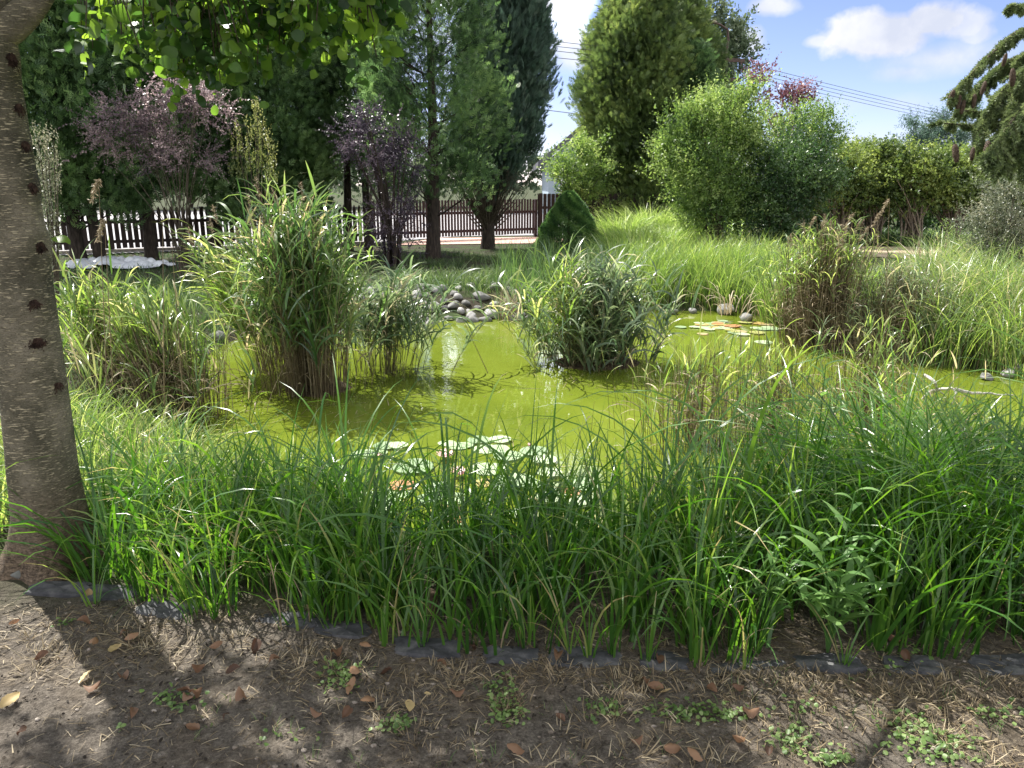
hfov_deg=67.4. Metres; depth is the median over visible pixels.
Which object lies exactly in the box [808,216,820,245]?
reed stalk
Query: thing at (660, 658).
fallen leaf
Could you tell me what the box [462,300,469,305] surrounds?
stone
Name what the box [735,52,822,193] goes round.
plum tree
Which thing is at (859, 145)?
hedge bush
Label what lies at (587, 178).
shrub
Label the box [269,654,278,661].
fallen leaf
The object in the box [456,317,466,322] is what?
stone
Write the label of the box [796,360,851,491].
leafy weed
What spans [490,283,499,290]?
stone
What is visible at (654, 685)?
fallen leaf
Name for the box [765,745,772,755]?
fallen leaf
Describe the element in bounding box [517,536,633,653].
sedge sprout
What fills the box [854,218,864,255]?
reed stalk
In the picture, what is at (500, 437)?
lily pad
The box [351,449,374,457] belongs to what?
lily pad
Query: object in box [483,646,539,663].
edging slab
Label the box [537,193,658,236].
board fence
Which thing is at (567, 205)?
dwarf spruce
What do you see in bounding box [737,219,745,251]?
goldenrod
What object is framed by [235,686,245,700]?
fallen leaf
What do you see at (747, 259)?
tall grass
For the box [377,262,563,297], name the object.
bank grass
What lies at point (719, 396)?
reed stalk
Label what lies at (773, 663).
edging slab
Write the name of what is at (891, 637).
fallen leaf
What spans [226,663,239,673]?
fallen leaf
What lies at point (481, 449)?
lily pad
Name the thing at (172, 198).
distant tree
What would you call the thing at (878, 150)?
hedge bush
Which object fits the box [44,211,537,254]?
road
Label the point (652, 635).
sedge sprout
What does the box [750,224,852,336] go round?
reed clump
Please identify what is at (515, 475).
lily pad
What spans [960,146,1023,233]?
hedge bush
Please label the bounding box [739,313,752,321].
stone
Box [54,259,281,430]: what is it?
reed clump
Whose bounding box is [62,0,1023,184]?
sky
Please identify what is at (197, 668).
fallen leaf
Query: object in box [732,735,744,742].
fallen leaf
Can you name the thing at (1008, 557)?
sedge clump
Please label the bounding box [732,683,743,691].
fallen leaf
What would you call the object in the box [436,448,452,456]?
water lily
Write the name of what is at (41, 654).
fallen leaf
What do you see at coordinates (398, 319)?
reed clump
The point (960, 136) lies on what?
pine tree
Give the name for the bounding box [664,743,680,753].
fallen leaf
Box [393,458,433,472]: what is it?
lily pad
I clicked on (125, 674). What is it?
fallen leaf
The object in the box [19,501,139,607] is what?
sedge sprout
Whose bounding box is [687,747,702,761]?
fallen leaf
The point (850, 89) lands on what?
power line
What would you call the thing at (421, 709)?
leaf litter
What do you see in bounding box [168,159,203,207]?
distant tree
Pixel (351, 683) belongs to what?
fallen leaf
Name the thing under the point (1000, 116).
spruce tree
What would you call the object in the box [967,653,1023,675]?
edging slab
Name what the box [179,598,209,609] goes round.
edging slab
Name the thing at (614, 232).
grass tussock
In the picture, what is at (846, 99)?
power line
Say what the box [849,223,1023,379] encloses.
tall grass
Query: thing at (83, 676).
fallen leaf
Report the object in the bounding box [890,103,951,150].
pine tree
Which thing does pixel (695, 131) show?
willow shrub
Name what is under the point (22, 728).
fallen leaf
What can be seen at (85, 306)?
reed clump
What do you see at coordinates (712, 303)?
dry grass
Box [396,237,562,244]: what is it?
paved path
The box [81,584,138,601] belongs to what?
edging slab
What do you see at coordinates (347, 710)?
fallen leaf
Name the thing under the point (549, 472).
lily pad
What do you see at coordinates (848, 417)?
sedge clump
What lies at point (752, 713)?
fallen leaf
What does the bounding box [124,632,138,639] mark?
fallen leaf
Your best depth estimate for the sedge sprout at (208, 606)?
2.89 m
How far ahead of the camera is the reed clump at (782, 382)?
5.69 m
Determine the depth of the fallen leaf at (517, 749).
2.22 m
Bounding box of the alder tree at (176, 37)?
[0,0,417,585]
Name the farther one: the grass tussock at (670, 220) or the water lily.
the grass tussock at (670, 220)
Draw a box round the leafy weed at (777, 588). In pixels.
[743,536,798,626]
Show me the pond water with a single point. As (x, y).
(499, 357)
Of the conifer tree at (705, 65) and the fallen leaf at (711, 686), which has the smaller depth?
the fallen leaf at (711, 686)
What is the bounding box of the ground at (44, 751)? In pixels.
[0,185,1023,767]
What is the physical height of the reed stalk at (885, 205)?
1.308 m
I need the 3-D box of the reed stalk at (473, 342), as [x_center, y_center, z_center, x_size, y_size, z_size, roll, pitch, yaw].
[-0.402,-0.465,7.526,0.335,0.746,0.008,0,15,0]
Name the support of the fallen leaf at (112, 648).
on the ground at (44, 751)
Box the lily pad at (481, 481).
[476,479,489,486]
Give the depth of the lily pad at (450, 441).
5.82 m
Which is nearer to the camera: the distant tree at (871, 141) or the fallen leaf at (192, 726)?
the fallen leaf at (192, 726)
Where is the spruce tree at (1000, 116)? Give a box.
[926,2,1023,190]
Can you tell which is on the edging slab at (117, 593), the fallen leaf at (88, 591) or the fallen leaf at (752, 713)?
the fallen leaf at (88, 591)
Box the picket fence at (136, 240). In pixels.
[43,204,363,253]
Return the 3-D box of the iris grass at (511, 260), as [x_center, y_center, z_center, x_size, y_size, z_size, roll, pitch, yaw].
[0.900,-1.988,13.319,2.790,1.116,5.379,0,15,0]
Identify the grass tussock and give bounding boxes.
[576,218,688,249]
[580,205,674,245]
[595,196,686,231]
[609,217,725,247]
[642,205,710,239]
[660,213,756,245]
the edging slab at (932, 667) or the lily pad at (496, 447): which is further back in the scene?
the lily pad at (496, 447)
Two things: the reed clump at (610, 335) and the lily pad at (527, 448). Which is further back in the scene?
the reed clump at (610, 335)
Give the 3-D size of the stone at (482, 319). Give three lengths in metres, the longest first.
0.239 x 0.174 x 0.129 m
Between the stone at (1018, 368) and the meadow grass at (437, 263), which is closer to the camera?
the stone at (1018, 368)
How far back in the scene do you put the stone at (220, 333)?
9.45 m
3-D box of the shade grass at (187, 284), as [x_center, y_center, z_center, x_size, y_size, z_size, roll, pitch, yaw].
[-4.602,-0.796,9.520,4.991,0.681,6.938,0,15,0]
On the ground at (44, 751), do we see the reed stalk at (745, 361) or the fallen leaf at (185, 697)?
the fallen leaf at (185, 697)
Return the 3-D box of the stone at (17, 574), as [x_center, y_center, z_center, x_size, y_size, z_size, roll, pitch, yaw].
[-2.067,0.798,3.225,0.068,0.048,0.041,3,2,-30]
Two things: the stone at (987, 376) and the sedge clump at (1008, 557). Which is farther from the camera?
the stone at (987, 376)
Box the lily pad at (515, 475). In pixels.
[499,473,532,481]
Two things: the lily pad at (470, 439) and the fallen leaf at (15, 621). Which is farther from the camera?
the lily pad at (470, 439)
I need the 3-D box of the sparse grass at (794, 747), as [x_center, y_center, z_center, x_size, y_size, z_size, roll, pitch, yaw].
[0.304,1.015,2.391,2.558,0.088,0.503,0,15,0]
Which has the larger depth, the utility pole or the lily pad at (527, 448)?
the utility pole
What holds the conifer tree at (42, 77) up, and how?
on the ground at (44, 751)
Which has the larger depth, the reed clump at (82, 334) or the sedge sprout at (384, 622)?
the reed clump at (82, 334)
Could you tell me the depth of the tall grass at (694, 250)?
16.64 m
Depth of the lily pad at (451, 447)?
5.72 m
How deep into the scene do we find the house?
34.84 m
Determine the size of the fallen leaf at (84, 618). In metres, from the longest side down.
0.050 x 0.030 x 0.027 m
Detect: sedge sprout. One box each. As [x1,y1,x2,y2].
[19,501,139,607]
[107,499,191,603]
[135,502,224,609]
[164,551,251,617]
[293,547,355,628]
[315,546,414,646]
[349,534,478,646]
[484,559,549,645]
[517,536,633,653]
[560,564,637,657]
[625,553,697,661]
[671,574,736,667]
[688,559,781,669]
[783,581,887,665]
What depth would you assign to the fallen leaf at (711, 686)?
2.48 m
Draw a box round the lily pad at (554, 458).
[533,455,556,463]
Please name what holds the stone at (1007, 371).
in the pond water
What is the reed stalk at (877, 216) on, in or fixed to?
on the reed clump at (823, 269)
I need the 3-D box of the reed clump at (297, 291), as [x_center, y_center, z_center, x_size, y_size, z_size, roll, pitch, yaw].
[-1.937,-0.863,7.088,1.757,2.294,1.885,-12,19,-39]
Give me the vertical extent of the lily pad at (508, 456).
0.003 m
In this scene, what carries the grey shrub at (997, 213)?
on the ground at (44, 751)
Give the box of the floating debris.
[218,326,941,499]
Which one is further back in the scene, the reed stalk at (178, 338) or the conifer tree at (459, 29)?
the conifer tree at (459, 29)
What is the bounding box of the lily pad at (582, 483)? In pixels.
[573,479,590,487]
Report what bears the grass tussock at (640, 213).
on the ground at (44, 751)
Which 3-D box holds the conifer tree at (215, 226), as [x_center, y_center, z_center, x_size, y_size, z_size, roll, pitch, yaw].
[-7.343,-7.186,18.076,3.478,8.213,3.270,0,15,0]
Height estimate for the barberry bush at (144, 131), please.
3.818 m
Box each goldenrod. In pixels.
[725,220,734,247]
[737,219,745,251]
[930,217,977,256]
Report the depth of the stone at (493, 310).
11.16 m
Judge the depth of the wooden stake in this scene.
2.94 m
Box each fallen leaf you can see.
[0,692,19,707]
[8,619,19,624]
[16,725,26,734]
[34,650,48,659]
[77,615,90,623]
[78,670,91,682]
[83,680,100,691]
[85,588,92,595]
[89,637,98,643]
[108,643,120,651]
[117,670,128,678]
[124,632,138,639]
[130,707,137,717]
[176,686,189,690]
[182,692,192,700]
[185,723,199,730]
[188,687,201,697]
[191,664,204,672]
[209,641,222,648]
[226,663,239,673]
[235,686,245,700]
[251,638,261,653]
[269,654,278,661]
[310,707,321,717]
[331,646,342,655]
[342,705,352,717]
[346,676,355,693]
[349,666,360,673]
[360,641,370,646]
[360,695,374,701]
[380,666,391,673]
[405,699,414,710]
[437,658,446,665]
[450,688,464,696]
[507,743,524,754]
[554,648,562,660]
[556,713,564,721]
[630,735,642,744]
[647,681,663,689]
[656,653,663,663]
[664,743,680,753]
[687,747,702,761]
[707,682,716,691]
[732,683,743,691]
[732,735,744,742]
[742,706,758,718]
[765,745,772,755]
[888,634,900,641]
[901,649,909,660]
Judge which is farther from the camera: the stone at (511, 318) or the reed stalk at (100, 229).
the stone at (511, 318)
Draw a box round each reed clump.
[52,240,150,397]
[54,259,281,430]
[56,272,189,388]
[161,205,279,374]
[184,163,414,403]
[330,254,518,382]
[454,235,702,374]
[485,268,559,357]
[509,227,602,369]
[585,308,848,471]
[620,311,886,471]
[747,212,937,352]
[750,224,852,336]
[759,309,993,457]
[792,247,992,361]
[888,378,1023,463]
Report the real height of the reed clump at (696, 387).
1.188 m
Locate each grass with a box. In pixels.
[0,357,356,538]
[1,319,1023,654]
[37,324,1023,665]
[53,268,366,404]
[89,470,1023,663]
[194,661,1004,767]
[344,247,568,296]
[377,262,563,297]
[484,234,625,320]
[576,239,819,273]
[589,228,812,324]
[621,250,782,321]
[847,247,1021,313]
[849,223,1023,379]
[895,257,1023,378]
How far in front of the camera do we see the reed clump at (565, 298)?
8.05 m
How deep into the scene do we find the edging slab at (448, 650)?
2.72 m
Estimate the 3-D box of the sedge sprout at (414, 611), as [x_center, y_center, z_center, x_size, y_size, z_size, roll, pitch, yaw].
[-0.327,0.723,2.760,0.467,0.451,0.358,-6,16,-23]
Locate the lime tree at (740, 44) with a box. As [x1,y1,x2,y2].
[704,0,769,121]
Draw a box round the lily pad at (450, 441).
[438,440,454,445]
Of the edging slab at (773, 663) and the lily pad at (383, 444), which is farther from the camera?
the lily pad at (383, 444)
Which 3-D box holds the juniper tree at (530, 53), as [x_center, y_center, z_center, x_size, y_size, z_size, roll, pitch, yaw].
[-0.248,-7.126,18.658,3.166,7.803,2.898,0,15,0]
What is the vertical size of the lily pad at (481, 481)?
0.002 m
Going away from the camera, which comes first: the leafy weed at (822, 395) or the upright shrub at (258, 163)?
the leafy weed at (822, 395)
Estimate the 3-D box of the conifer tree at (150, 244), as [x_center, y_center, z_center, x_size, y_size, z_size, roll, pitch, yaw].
[-7.558,-6.313,15.476,3.672,7.825,3.606,0,15,0]
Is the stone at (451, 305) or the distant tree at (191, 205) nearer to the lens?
the stone at (451, 305)
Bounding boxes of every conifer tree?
[18,0,176,266]
[39,12,242,259]
[151,71,259,250]
[182,24,348,230]
[297,3,424,250]
[327,0,525,258]
[564,0,704,225]
[613,0,735,193]
[643,37,734,217]
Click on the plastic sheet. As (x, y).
(131, 261)
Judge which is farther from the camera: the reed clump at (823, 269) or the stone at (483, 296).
the stone at (483, 296)
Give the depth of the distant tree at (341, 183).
45.64 m
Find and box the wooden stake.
[414,587,437,616]
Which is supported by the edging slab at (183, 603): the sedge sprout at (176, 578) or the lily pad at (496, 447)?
the sedge sprout at (176, 578)
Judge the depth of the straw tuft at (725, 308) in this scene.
10.77 m
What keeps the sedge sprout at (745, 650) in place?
on the ground at (44, 751)
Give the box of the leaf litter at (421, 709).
[0,596,1023,767]
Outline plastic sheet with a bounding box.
[65,255,175,268]
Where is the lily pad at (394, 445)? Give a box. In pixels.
[388,442,407,447]
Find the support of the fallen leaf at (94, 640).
on the ground at (44, 751)
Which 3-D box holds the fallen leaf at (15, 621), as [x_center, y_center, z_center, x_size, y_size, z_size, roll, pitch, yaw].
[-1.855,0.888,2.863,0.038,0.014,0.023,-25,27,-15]
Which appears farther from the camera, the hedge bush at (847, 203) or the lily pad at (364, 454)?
the hedge bush at (847, 203)
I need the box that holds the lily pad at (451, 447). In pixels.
[449,442,468,448]
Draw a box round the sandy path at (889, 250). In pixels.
[801,246,1011,258]
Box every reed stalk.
[88,178,106,383]
[95,218,113,388]
[162,221,164,404]
[172,250,184,410]
[454,301,487,372]
[709,347,734,469]
[727,302,756,428]
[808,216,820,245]
[844,212,855,246]
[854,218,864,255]
[859,226,868,253]
[870,213,880,258]
[879,198,889,319]
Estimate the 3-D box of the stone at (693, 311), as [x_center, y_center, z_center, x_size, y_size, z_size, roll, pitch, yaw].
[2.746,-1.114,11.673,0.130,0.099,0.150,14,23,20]
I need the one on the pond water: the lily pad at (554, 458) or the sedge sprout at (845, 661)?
the lily pad at (554, 458)
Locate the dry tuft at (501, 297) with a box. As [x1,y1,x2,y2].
[486,283,522,320]
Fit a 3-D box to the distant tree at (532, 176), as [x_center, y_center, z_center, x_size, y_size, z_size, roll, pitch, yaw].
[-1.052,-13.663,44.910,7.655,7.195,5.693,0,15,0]
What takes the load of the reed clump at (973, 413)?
on the ground at (44, 751)
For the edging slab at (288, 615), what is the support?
on the ground at (44, 751)
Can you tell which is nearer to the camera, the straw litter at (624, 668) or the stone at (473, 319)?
the straw litter at (624, 668)
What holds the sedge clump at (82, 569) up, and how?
on the ground at (44, 751)
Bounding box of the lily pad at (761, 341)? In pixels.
[754,340,771,343]
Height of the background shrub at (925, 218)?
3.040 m
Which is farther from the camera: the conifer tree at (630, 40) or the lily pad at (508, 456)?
the conifer tree at (630, 40)
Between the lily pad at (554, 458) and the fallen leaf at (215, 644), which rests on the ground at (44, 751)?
the fallen leaf at (215, 644)
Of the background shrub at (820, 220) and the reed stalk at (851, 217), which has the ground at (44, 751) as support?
the background shrub at (820, 220)
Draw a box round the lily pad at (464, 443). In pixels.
[460,442,472,447]
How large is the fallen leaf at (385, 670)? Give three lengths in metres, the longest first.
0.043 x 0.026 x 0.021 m
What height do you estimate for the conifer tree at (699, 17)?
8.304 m
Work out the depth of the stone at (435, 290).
11.71 m
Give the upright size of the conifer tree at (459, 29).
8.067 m
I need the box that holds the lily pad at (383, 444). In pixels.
[373,441,390,448]
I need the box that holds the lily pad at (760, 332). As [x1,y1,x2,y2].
[749,331,765,333]
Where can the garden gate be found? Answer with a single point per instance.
(527, 228)
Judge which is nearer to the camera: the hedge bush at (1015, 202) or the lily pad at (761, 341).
the lily pad at (761, 341)
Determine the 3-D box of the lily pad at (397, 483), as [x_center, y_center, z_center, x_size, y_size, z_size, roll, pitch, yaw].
[-0.714,0.652,4.966,0.183,0.002,0.184,8,16,27]
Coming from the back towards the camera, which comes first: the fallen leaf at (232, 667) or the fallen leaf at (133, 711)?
the fallen leaf at (232, 667)
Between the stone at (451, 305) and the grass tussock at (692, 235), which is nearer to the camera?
the stone at (451, 305)
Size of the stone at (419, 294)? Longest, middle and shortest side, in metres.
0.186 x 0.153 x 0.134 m
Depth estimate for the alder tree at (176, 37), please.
3.04 m
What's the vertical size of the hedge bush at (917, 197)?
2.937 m
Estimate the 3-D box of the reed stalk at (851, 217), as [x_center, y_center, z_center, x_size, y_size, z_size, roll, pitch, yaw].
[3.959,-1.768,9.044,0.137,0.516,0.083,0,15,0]
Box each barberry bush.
[53,60,255,277]
[316,89,439,268]
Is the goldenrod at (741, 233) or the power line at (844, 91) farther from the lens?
the power line at (844, 91)
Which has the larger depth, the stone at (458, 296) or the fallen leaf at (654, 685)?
the stone at (458, 296)
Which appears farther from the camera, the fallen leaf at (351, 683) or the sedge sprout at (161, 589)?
the sedge sprout at (161, 589)
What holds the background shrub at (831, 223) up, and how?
on the ground at (44, 751)
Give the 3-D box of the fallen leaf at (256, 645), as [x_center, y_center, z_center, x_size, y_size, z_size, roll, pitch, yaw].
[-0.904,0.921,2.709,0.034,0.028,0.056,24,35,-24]
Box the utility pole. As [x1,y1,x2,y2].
[710,20,744,85]
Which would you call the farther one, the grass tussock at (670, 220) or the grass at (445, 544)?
the grass tussock at (670, 220)
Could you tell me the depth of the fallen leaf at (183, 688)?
2.47 m
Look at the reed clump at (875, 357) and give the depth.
6.05 m
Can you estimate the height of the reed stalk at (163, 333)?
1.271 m
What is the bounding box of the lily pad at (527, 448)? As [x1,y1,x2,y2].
[520,446,547,454]
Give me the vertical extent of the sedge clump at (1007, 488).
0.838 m
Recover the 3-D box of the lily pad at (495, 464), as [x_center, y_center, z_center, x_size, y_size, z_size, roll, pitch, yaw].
[-0.160,0.583,5.279,0.243,0.003,0.244,2,15,8]
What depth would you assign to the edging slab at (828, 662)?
2.63 m
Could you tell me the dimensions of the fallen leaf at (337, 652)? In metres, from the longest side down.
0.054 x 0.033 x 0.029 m
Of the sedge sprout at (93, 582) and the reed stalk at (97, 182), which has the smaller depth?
the sedge sprout at (93, 582)
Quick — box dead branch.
[921,374,1012,404]
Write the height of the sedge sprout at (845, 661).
0.384 m
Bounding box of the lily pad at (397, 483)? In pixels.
[390,480,413,489]
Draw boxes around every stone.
[10,570,20,578]
[208,331,224,340]
[412,290,421,296]
[430,286,439,292]
[448,300,458,308]
[453,293,462,299]
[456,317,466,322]
[457,307,464,313]
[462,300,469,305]
[466,311,475,317]
[467,316,478,322]
[473,291,489,300]
[478,316,491,321]
[483,309,497,318]
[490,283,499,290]
[509,312,521,320]
[689,308,696,313]
[717,303,734,314]
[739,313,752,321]
[980,372,993,380]
[1001,369,1015,377]
[1014,364,1023,375]
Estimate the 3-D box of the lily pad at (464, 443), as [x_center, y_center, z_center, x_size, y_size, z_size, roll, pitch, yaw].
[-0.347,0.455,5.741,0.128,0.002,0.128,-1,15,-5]
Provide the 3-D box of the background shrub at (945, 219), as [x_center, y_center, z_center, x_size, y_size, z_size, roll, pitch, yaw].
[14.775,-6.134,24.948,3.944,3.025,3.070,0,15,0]
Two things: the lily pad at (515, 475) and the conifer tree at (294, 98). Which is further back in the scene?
the conifer tree at (294, 98)
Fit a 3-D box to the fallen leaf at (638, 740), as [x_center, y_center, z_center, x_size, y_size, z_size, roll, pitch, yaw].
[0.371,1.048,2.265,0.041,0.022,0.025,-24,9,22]
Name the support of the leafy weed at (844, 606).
on the ground at (44, 751)
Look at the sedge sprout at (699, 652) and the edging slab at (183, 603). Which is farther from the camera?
the edging slab at (183, 603)
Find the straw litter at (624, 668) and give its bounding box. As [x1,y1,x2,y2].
[0,598,1023,767]
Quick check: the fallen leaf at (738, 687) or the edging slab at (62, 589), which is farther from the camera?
the edging slab at (62, 589)
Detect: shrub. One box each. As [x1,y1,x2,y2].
[30,122,62,313]
[227,97,278,253]
[534,124,623,234]
[634,64,791,248]
[717,96,863,247]
[741,151,836,233]
[811,209,885,229]
[865,204,944,233]
[925,153,981,231]
[938,167,1023,278]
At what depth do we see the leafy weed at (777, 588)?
2.71 m
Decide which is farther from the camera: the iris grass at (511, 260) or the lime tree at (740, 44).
the lime tree at (740, 44)
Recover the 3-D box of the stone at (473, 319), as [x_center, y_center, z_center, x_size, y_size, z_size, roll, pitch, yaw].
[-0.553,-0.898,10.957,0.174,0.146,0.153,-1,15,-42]
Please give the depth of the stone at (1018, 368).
7.82 m
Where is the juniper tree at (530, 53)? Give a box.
[438,0,565,248]
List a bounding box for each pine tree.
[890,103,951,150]
[912,90,988,151]
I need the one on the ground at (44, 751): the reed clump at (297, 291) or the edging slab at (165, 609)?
the edging slab at (165, 609)
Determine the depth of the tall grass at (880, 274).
11.55 m
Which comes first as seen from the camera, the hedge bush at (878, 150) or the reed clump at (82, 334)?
the reed clump at (82, 334)
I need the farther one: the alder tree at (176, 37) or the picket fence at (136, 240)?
the picket fence at (136, 240)
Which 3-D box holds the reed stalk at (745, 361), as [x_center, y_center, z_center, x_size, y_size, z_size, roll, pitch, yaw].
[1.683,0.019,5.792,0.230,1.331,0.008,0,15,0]
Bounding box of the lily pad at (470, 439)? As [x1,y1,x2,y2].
[467,436,489,442]
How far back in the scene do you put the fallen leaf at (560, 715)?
2.37 m
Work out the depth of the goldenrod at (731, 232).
13.40 m
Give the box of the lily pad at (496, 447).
[486,445,509,451]
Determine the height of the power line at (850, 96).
1.002 m
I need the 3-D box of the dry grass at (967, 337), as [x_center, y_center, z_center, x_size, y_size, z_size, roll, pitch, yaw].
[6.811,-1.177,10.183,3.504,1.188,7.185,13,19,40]
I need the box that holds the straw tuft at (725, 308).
[688,281,758,316]
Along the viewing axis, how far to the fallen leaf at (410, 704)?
2.41 m
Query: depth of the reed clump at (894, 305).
8.60 m
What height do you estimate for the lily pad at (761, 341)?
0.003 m
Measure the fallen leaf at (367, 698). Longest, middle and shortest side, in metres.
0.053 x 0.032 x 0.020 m
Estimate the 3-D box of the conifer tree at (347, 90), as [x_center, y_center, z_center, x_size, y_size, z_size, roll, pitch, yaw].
[-3.735,-7.207,18.049,3.370,8.263,3.427,0,15,0]
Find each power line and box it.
[726,66,973,123]
[727,62,974,120]
[733,72,957,123]
[747,63,950,112]
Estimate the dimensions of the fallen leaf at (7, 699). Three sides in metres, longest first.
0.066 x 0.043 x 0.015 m
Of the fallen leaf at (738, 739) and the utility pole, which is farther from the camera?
the utility pole
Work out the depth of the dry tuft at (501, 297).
11.07 m
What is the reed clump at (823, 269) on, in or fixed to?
in the pond water
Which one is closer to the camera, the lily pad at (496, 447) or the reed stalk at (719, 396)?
the reed stalk at (719, 396)
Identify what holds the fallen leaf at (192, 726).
on the ground at (44, 751)
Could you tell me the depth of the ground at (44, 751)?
2.50 m
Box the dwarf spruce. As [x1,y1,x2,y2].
[532,190,602,250]
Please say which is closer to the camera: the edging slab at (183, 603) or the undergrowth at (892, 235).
the edging slab at (183, 603)
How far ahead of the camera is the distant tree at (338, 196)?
54.16 m
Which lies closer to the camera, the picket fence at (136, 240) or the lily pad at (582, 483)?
the lily pad at (582, 483)
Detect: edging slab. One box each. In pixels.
[24,581,92,597]
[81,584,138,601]
[135,598,190,619]
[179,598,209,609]
[256,611,322,628]
[314,620,371,638]
[394,636,462,659]
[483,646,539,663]
[548,646,621,667]
[639,649,688,670]
[707,651,785,674]
[793,653,867,674]
[882,655,945,674]
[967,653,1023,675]
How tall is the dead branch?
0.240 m
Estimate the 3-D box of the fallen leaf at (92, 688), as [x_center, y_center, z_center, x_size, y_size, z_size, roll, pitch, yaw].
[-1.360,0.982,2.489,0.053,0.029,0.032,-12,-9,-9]
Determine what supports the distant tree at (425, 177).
on the ground at (44, 751)
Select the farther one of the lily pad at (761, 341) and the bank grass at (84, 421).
the lily pad at (761, 341)
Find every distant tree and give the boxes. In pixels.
[154,176,184,205]
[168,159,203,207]
[316,158,360,197]
[330,112,427,200]
[399,96,464,206]
[440,105,555,199]
[845,137,897,147]
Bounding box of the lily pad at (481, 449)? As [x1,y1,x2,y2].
[474,444,499,453]
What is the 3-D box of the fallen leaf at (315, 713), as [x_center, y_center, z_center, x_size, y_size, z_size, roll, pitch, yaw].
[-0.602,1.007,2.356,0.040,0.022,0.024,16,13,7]
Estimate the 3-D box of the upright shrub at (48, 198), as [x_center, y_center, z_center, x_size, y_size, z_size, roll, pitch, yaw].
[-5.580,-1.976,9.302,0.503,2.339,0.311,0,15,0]
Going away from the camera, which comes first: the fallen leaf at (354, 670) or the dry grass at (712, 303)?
the fallen leaf at (354, 670)
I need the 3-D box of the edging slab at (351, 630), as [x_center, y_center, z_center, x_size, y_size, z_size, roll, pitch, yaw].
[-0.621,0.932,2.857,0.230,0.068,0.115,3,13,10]
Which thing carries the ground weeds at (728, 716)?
on the ground at (44, 751)
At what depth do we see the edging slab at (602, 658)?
2.66 m
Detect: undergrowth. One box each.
[52,249,327,277]
[811,226,1020,246]
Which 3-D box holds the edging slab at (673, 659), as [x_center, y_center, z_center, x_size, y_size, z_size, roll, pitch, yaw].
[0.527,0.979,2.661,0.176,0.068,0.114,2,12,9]
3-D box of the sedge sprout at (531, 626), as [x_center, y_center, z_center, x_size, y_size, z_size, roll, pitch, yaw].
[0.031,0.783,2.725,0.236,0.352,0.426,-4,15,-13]
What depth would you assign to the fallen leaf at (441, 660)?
2.63 m
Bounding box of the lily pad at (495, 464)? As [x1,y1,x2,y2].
[473,463,505,474]
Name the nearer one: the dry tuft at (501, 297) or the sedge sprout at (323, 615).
the sedge sprout at (323, 615)
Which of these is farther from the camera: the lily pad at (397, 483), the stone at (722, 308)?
the stone at (722, 308)
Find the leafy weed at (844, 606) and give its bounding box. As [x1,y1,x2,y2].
[769,487,922,652]
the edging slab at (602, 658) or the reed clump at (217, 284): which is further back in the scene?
the reed clump at (217, 284)
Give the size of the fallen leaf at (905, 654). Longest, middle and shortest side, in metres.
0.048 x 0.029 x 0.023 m
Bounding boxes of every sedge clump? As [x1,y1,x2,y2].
[0,416,253,596]
[662,335,1023,561]
[711,334,1023,616]
[902,364,1023,610]
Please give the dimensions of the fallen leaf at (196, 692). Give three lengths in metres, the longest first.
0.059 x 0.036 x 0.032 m
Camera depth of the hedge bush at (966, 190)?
19.89 m
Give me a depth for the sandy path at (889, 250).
18.87 m
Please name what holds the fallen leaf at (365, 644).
on the ground at (44, 751)
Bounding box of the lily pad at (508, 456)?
[493,450,522,460]
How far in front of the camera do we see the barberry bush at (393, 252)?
14.58 m
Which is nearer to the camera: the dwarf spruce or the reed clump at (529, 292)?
the reed clump at (529, 292)
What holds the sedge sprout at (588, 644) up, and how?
on the ground at (44, 751)
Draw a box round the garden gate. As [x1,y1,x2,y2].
[370,199,537,238]
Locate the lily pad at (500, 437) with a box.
[489,435,510,442]
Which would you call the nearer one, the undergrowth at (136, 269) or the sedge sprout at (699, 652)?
the sedge sprout at (699, 652)
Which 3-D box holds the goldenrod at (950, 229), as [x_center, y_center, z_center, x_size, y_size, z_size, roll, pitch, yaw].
[8.826,-2.819,15.258,1.044,0.969,0.660,0,15,0]
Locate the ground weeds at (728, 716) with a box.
[50,617,1023,767]
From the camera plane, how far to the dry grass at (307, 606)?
2.89 m
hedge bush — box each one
[806,132,897,240]
[826,132,881,235]
[839,132,916,242]
[864,133,970,246]
[916,133,998,245]
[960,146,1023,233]
[996,174,1023,237]
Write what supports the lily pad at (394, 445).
on the pond water
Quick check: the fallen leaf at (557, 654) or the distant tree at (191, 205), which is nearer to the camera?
the fallen leaf at (557, 654)
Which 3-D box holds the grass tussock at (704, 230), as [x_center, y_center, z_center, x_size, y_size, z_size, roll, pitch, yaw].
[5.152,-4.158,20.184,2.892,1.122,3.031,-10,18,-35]
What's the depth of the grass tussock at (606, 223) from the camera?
19.88 m
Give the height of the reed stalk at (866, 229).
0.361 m
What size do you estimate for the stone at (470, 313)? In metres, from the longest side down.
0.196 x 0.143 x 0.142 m
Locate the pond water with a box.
[170,311,1023,536]
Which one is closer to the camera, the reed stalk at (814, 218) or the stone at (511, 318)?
the reed stalk at (814, 218)
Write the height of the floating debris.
0.002 m
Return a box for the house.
[533,125,618,193]
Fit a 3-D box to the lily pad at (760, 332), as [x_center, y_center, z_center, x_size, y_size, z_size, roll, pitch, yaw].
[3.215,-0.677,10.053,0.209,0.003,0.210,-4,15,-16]
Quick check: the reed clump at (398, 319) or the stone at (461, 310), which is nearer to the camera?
the reed clump at (398, 319)
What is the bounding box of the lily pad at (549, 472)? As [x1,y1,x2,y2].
[538,467,561,475]

